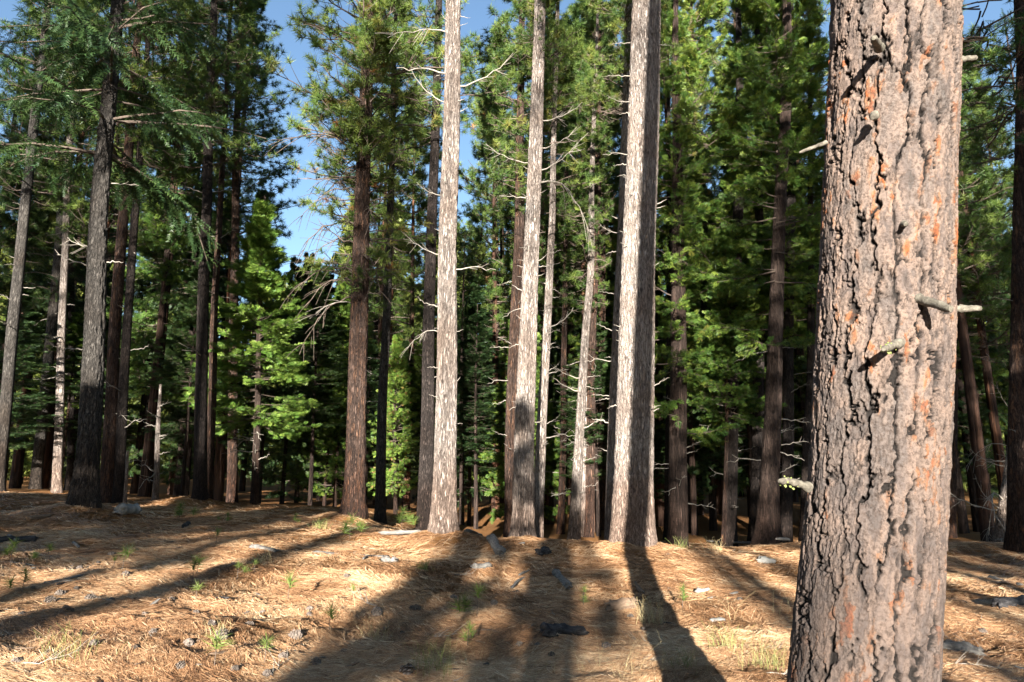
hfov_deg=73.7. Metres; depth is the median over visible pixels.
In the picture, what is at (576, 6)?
ponderosa pine
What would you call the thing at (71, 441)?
fir tree
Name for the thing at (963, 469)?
fir tree
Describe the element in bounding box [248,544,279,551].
fallen log
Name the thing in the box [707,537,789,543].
stick
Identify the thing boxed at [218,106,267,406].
fir tree
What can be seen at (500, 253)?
ponderosa pine
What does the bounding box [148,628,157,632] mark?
pine cone
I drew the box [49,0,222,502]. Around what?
ponderosa pine
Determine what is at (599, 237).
ponderosa pine
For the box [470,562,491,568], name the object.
wood chunk
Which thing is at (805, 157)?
ponderosa pine
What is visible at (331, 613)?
pine seedling
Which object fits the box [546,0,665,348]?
ponderosa pine
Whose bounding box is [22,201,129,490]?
fir tree
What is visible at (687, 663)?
grass tuft
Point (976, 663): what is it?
fallen twig
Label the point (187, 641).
pine cone
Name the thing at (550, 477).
incense cedar
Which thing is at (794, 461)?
fir tree
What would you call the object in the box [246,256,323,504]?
fir tree
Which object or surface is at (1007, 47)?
fir tree
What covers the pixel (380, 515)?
ponderosa pine
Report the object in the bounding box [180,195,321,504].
incense cedar
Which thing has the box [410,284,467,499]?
fir tree
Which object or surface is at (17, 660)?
pine cone
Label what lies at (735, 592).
bark slab
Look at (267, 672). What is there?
pine cone
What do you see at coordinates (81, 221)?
ponderosa pine
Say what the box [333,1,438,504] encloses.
ponderosa pine
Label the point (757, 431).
incense cedar
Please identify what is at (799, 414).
incense cedar
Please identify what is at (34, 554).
pine seedling
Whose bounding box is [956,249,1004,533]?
fir tree
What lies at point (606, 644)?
pine cone
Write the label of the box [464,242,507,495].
fir tree
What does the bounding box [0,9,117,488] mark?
ponderosa pine
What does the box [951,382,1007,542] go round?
cedar snag
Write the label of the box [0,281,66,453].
fir tree
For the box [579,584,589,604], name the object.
pine seedling
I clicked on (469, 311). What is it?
fir tree
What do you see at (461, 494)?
fir tree
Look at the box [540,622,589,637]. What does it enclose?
charred log
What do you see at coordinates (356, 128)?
ponderosa pine
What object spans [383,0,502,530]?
ponderosa pine
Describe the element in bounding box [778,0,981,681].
ponderosa pine
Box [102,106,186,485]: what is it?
fir tree
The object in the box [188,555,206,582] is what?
pine seedling
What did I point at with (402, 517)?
pine seedling
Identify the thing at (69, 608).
pine cone
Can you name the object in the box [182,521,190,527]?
wood chunk
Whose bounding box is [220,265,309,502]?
fir tree
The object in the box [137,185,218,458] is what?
fir tree
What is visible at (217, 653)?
bark chip
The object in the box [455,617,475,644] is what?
pine seedling
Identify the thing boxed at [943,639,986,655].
fallen log
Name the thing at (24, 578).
pine seedling
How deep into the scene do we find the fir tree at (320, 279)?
23.93 m
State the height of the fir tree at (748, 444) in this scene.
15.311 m
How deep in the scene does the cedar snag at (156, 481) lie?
19.70 m
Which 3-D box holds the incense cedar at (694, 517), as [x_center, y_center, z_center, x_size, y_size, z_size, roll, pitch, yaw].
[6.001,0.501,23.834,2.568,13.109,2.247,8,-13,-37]
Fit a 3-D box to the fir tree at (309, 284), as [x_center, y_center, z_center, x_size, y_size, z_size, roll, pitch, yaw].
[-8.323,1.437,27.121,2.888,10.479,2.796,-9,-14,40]
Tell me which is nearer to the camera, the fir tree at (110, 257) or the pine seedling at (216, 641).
the pine seedling at (216, 641)
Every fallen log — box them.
[0,535,37,543]
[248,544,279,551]
[312,550,384,556]
[378,530,420,534]
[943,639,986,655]
[987,575,1023,586]
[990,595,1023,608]
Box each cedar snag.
[140,384,169,499]
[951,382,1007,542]
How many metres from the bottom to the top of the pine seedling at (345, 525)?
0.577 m
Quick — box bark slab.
[707,591,738,597]
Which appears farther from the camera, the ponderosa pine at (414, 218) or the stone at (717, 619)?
the ponderosa pine at (414, 218)
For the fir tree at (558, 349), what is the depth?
36.10 m
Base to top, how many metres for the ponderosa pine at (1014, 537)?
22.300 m
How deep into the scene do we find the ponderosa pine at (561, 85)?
18.83 m
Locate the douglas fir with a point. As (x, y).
(84, 490)
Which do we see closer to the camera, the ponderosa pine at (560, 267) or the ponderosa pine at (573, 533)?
the ponderosa pine at (573, 533)
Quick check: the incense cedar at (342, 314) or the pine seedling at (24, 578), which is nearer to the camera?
the pine seedling at (24, 578)
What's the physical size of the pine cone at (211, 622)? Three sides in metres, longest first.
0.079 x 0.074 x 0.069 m
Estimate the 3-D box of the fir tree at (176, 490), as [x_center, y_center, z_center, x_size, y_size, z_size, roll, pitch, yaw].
[-12.503,-4.789,27.359,4.596,23.204,4.100,4,-11,-21]
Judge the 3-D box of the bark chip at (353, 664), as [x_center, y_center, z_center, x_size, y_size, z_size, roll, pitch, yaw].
[-1.255,2.437,5.083,0.257,0.023,0.050,-15,5,-12]
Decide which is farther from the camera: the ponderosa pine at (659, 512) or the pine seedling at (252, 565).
the ponderosa pine at (659, 512)
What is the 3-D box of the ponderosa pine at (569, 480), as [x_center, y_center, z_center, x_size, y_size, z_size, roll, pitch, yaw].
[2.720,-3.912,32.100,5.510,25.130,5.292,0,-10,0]
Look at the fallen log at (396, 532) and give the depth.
13.10 m
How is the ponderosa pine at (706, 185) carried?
on the ground
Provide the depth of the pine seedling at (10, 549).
8.22 m
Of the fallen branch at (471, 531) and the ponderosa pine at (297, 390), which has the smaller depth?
the fallen branch at (471, 531)
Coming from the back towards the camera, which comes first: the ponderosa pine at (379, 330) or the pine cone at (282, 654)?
the ponderosa pine at (379, 330)
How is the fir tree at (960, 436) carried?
on the ground
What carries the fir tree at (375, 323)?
on the ground
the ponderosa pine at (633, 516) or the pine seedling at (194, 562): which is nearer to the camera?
the pine seedling at (194, 562)
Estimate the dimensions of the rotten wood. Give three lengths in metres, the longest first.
1.803 x 0.230 x 0.214 m
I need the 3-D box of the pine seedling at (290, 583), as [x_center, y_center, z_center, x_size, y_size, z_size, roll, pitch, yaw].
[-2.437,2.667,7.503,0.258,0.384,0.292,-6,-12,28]
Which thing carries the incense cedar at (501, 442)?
on the ground
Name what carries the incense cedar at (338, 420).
on the ground
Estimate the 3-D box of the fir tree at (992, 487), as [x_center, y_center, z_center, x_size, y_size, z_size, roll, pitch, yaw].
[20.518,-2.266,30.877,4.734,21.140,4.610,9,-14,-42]
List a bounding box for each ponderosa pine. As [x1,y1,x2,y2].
[0,0,90,491]
[0,0,115,488]
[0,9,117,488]
[8,0,133,488]
[23,0,120,492]
[28,0,171,265]
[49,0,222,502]
[85,0,201,503]
[109,148,162,339]
[110,0,243,496]
[123,451,143,502]
[138,59,232,494]
[152,0,280,499]
[171,0,308,501]
[175,0,278,499]
[197,0,284,502]
[262,0,444,518]
[289,291,336,489]
[321,75,435,504]
[323,0,442,524]
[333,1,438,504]
[368,92,474,510]
[375,0,516,533]
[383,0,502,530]
[436,36,539,501]
[436,43,560,509]
[457,80,542,518]
[460,0,582,537]
[477,27,609,523]
[484,0,591,536]
[489,6,587,507]
[491,0,613,537]
[524,66,611,533]
[525,0,622,531]
[525,16,617,510]
[540,10,618,539]
[541,0,623,537]
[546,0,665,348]
[552,64,660,413]
[554,171,613,536]
[557,23,622,529]
[575,0,689,539]
[603,0,672,547]
[605,0,708,526]
[605,2,734,284]
[660,98,727,311]
[698,0,814,408]
[707,0,830,299]
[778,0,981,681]
[948,26,1010,537]
[956,4,1014,541]
[956,25,1014,494]
[959,0,1023,552]
[965,77,1013,334]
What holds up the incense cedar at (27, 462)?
on the ground
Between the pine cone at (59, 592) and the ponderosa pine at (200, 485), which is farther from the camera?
the ponderosa pine at (200, 485)
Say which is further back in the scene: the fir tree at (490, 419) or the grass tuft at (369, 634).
the fir tree at (490, 419)
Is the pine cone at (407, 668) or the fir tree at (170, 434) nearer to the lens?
the pine cone at (407, 668)
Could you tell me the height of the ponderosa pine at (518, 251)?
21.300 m
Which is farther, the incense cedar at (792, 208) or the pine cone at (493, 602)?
the incense cedar at (792, 208)
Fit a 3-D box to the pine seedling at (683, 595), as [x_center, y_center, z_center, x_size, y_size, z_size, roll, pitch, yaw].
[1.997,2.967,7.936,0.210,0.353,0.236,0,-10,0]
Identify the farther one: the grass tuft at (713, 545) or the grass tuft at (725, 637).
the grass tuft at (713, 545)
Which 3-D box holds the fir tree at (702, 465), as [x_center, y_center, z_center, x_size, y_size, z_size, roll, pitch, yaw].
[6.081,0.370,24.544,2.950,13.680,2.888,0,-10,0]
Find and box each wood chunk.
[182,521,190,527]
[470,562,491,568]
[534,546,551,555]
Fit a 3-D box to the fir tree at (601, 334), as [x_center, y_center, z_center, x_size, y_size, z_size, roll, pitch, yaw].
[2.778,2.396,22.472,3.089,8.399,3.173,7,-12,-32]
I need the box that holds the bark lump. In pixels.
[633,581,644,594]
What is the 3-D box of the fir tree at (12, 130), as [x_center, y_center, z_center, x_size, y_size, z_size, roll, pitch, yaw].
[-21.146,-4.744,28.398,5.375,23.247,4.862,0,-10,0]
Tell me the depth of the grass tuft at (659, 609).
7.21 m
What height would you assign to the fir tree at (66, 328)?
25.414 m
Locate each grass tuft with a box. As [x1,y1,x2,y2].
[34,627,117,668]
[202,620,230,638]
[248,543,272,562]
[308,518,331,528]
[356,614,395,640]
[401,634,465,677]
[415,559,435,570]
[628,594,666,625]
[664,642,697,665]
[665,536,694,548]
[698,616,753,649]
[701,536,724,552]
[735,637,785,669]
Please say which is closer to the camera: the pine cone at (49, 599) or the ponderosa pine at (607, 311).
the pine cone at (49, 599)
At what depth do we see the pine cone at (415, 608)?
7.46 m
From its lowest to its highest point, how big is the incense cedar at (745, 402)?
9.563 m
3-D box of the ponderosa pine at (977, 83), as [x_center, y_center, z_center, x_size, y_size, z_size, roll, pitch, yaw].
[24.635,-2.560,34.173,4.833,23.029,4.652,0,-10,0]
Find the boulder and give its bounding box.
[113,503,141,515]
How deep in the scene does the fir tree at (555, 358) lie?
26.95 m
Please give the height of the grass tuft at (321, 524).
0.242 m
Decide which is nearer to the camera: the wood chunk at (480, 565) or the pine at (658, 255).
the wood chunk at (480, 565)
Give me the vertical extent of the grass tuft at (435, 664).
0.270 m
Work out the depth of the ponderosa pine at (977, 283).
21.86 m
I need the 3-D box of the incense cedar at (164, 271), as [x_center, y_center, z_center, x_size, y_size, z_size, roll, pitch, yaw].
[-12.114,-3.201,23.756,3.503,18.146,3.766,0,-10,0]
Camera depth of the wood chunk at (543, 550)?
11.54 m
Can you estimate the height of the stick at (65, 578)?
0.051 m
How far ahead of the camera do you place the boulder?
13.61 m
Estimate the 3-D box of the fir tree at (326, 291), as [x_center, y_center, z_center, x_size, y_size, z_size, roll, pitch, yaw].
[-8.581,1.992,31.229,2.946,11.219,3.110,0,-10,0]
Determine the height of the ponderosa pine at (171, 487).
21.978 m
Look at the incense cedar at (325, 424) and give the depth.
35.48 m
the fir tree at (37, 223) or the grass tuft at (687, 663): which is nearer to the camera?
the grass tuft at (687, 663)
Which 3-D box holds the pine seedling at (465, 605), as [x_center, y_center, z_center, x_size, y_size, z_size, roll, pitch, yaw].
[-0.452,2.708,7.146,0.486,0.409,0.333,0,-10,0]
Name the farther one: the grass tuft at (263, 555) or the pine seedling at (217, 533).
the pine seedling at (217, 533)
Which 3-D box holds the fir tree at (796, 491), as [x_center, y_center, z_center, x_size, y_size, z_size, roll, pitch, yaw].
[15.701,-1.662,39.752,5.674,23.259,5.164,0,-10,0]
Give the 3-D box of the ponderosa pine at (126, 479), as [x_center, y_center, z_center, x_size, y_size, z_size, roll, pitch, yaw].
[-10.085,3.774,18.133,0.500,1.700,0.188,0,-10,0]
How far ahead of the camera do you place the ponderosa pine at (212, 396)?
20.94 m
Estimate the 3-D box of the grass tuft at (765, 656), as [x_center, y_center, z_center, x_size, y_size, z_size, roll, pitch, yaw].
[2.000,2.454,5.372,0.440,0.282,0.483,-7,-12,33]
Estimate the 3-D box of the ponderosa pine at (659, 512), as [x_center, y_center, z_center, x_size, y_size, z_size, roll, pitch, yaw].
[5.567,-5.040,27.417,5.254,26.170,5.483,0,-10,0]
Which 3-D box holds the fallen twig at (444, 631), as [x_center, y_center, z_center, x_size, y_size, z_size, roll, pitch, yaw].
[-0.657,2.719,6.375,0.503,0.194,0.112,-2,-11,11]
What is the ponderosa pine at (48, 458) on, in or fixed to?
on the ground
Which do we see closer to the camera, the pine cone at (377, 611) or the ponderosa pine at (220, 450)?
the pine cone at (377, 611)
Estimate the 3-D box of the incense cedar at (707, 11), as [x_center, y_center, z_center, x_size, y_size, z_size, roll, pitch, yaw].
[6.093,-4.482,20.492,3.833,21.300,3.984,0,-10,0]
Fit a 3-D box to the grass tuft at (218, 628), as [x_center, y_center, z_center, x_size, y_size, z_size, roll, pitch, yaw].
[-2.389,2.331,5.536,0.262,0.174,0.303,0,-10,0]
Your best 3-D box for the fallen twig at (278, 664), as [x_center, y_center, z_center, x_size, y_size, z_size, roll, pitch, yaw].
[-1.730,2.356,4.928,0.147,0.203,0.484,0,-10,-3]
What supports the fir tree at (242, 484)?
on the ground
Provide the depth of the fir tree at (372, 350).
25.11 m
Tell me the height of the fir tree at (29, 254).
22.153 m
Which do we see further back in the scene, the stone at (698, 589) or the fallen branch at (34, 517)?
the fallen branch at (34, 517)
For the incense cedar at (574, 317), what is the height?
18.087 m
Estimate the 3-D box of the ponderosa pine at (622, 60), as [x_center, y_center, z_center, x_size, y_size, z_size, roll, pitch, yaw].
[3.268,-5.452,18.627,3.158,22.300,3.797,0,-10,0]
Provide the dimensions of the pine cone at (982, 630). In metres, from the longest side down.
0.084 x 0.079 x 0.077 m
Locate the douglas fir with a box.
[0,0,278,508]
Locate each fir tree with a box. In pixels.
[0,0,54,360]
[0,2,82,394]
[0,52,82,448]
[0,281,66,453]
[15,133,104,487]
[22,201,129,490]
[32,133,156,467]
[33,74,123,490]
[49,302,139,429]
[64,336,137,459]
[101,157,193,493]
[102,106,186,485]
[134,2,249,495]
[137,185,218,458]
[142,257,236,495]
[160,252,227,495]
[160,327,244,452]
[163,203,255,479]
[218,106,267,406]
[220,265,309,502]
[226,177,275,490]
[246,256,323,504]
[262,251,333,502]
[266,269,349,505]
[293,269,344,500]
[326,339,407,495]
[342,160,409,499]
[367,335,420,509]
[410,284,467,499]
[415,229,503,525]
[434,282,507,528]
[434,296,499,525]
[456,229,504,506]
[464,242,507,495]
[536,312,575,478]
[550,294,611,536]
[552,269,580,484]
[559,285,610,477]
[606,370,664,492]
[654,194,723,533]
[655,130,752,530]
[659,95,723,514]
[697,46,796,516]
[701,139,801,480]
[742,195,805,486]
[742,278,804,502]
[781,350,806,501]
[782,191,821,463]
[956,173,1009,531]
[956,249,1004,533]
[957,337,987,466]
[958,131,1011,497]
[958,138,1006,511]
[961,165,1010,478]
[982,8,1015,434]
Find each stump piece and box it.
[379,555,398,561]
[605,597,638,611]
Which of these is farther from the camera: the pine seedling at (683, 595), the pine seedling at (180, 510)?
the pine seedling at (180, 510)
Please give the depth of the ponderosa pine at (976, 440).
21.02 m
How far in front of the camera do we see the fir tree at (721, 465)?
28.50 m
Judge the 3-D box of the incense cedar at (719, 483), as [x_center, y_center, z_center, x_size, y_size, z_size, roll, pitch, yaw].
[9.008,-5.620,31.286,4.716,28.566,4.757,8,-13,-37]
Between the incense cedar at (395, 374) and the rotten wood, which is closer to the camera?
the rotten wood
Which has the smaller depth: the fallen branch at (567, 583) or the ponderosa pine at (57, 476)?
the fallen branch at (567, 583)
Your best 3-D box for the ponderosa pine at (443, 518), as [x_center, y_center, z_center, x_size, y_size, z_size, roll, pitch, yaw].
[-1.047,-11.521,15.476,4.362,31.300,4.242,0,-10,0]
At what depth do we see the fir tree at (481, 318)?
23.86 m
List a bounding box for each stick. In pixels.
[43,574,82,582]
[510,576,524,588]
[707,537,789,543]
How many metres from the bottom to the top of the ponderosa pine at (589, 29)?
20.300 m
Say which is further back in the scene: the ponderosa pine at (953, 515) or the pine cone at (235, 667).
the ponderosa pine at (953, 515)
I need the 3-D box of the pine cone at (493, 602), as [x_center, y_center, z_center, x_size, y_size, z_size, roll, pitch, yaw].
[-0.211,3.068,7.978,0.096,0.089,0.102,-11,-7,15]
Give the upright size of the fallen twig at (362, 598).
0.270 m
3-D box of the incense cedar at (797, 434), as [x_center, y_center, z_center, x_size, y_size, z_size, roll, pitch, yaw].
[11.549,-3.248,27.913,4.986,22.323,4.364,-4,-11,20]
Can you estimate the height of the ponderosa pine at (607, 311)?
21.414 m
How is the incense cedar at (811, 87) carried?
on the ground
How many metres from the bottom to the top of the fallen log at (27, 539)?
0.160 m
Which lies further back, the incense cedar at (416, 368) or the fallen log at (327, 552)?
the incense cedar at (416, 368)
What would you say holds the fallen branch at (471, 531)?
on the ground
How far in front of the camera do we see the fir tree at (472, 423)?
31.99 m
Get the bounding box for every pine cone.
[10,656,22,662]
[43,595,56,602]
[54,589,66,595]
[65,606,74,611]
[85,594,95,598]
[88,639,99,645]
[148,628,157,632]
[175,660,186,669]
[183,638,194,646]
[207,620,215,625]
[214,628,228,639]
[230,665,239,671]
[262,669,272,677]
[277,652,286,658]
[288,628,302,639]
[310,657,321,665]
[371,606,382,617]
[399,663,416,675]
[409,604,420,611]
[490,600,497,605]
[602,642,610,647]
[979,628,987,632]
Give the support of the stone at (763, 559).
on the ground
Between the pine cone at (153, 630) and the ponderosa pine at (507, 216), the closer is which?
the pine cone at (153, 630)
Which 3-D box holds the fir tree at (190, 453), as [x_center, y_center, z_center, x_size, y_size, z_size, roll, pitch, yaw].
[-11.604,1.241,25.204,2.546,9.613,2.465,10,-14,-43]
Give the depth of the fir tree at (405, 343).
25.99 m
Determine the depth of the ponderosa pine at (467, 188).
40.36 m
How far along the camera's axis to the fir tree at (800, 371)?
22.05 m
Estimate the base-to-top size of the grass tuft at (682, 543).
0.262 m
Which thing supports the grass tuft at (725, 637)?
on the ground
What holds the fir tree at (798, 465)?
on the ground
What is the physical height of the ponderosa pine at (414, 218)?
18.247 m
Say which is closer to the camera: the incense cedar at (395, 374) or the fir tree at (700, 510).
the incense cedar at (395, 374)
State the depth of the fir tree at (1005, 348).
24.78 m
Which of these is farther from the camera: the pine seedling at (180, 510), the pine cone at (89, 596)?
the pine seedling at (180, 510)
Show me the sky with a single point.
(475, 11)
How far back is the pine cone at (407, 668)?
5.05 m
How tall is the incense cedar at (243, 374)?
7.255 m
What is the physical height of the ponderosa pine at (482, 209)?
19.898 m
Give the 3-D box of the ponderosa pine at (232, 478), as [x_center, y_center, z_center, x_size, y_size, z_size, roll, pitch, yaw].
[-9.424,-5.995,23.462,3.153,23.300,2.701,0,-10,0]
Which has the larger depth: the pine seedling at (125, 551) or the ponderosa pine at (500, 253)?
the ponderosa pine at (500, 253)
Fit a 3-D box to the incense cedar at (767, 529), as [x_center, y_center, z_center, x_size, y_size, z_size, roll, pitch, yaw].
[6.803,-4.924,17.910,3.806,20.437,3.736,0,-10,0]
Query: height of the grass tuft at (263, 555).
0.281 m
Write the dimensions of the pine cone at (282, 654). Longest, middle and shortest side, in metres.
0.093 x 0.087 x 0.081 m
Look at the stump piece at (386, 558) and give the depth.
10.50 m
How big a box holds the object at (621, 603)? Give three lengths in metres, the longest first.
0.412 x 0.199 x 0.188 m
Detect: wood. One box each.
[0,155,1010,496]
[486,533,505,555]
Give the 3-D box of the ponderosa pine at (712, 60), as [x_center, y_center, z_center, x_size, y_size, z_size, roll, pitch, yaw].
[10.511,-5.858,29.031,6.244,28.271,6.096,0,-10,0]
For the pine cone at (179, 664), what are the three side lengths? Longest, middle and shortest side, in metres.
0.079 x 0.074 x 0.069 m
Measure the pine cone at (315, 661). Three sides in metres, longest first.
0.088 x 0.083 x 0.081 m
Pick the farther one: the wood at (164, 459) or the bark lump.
the wood at (164, 459)
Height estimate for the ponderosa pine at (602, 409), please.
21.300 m
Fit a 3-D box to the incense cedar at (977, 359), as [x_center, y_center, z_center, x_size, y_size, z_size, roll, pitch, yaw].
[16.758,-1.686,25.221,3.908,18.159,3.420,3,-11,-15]
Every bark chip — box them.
[16,647,36,649]
[209,651,226,654]
[345,662,359,666]
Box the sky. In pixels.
[0,0,1015,312]
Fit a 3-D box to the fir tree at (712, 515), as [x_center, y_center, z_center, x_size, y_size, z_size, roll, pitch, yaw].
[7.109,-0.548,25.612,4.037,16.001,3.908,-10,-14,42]
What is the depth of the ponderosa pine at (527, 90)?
34.16 m
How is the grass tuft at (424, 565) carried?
on the ground
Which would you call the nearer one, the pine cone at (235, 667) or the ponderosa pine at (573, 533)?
the pine cone at (235, 667)
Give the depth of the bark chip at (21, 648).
5.01 m
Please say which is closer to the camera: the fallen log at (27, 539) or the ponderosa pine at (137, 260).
the fallen log at (27, 539)
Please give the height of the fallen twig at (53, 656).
0.186 m
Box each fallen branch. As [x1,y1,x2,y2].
[26,514,51,520]
[464,529,482,535]
[551,569,572,589]
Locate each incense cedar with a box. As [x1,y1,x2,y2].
[0,171,49,484]
[24,312,105,465]
[104,17,209,496]
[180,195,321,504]
[214,341,250,479]
[286,276,376,506]
[294,272,337,495]
[301,300,346,505]
[366,334,420,514]
[396,336,436,454]
[478,315,570,522]
[485,361,555,494]
[549,116,616,473]
[603,0,741,545]
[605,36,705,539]
[653,275,705,507]
[654,225,723,534]
[656,0,804,546]
[664,0,747,514]
[686,224,786,545]
[692,0,815,544]
[699,0,829,544]
[712,0,826,542]
[749,0,828,541]
[749,32,821,451]
[763,99,815,462]
[957,137,1009,522]
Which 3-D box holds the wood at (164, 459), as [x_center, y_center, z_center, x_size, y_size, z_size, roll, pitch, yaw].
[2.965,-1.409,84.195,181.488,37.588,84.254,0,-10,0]
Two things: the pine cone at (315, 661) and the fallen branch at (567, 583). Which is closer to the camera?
the pine cone at (315, 661)
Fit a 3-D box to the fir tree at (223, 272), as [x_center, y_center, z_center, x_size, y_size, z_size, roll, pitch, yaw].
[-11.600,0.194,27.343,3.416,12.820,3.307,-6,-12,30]
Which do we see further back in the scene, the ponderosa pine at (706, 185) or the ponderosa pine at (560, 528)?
the ponderosa pine at (706, 185)
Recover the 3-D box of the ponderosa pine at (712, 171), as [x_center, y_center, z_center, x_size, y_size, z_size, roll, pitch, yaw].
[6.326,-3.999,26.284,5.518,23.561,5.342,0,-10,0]
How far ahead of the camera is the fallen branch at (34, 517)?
12.43 m
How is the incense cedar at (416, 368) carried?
on the ground
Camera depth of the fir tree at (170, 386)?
21.46 m
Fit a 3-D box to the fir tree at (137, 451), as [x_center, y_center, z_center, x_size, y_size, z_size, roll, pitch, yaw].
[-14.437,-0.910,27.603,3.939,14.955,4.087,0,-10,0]
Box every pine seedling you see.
[1,537,22,564]
[2,564,34,592]
[27,541,55,563]
[118,542,135,569]
[175,499,200,515]
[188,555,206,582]
[191,580,204,595]
[195,554,208,572]
[202,623,234,664]
[213,528,221,540]
[235,561,247,577]
[246,558,259,570]
[258,631,276,661]
[279,566,300,595]
[319,600,339,627]
[335,512,366,539]
[392,506,418,529]
[450,582,489,613]
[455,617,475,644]
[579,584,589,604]
[677,583,689,607]
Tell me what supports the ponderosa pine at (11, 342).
on the ground
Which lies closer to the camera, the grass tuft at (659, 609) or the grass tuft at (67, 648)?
the grass tuft at (67, 648)
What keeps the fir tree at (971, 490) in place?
on the ground
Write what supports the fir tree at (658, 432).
on the ground
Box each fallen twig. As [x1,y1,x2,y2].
[20,633,95,663]
[269,649,290,680]
[349,587,376,605]
[423,624,464,636]
[943,647,1003,668]
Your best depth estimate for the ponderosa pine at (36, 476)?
24.41 m
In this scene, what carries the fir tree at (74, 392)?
on the ground
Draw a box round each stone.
[695,587,709,593]
[709,617,724,622]
[756,555,775,563]
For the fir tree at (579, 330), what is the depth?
27.99 m
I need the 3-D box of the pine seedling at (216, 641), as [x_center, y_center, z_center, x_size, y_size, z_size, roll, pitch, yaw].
[-2.115,2.190,4.908,0.265,0.337,0.260,0,-10,0]
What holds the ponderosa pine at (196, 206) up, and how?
on the ground
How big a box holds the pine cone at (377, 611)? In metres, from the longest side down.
0.135 x 0.127 x 0.124 m
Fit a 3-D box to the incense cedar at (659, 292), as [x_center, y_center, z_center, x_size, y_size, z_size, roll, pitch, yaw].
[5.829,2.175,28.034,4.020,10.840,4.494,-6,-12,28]
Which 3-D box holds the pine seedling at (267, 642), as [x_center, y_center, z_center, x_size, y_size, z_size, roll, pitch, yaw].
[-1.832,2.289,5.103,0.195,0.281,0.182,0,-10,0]
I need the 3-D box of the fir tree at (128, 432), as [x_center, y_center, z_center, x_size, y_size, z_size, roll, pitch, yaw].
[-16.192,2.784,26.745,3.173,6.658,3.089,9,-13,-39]
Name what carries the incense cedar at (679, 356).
on the ground
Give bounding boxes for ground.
[0,466,1023,679]

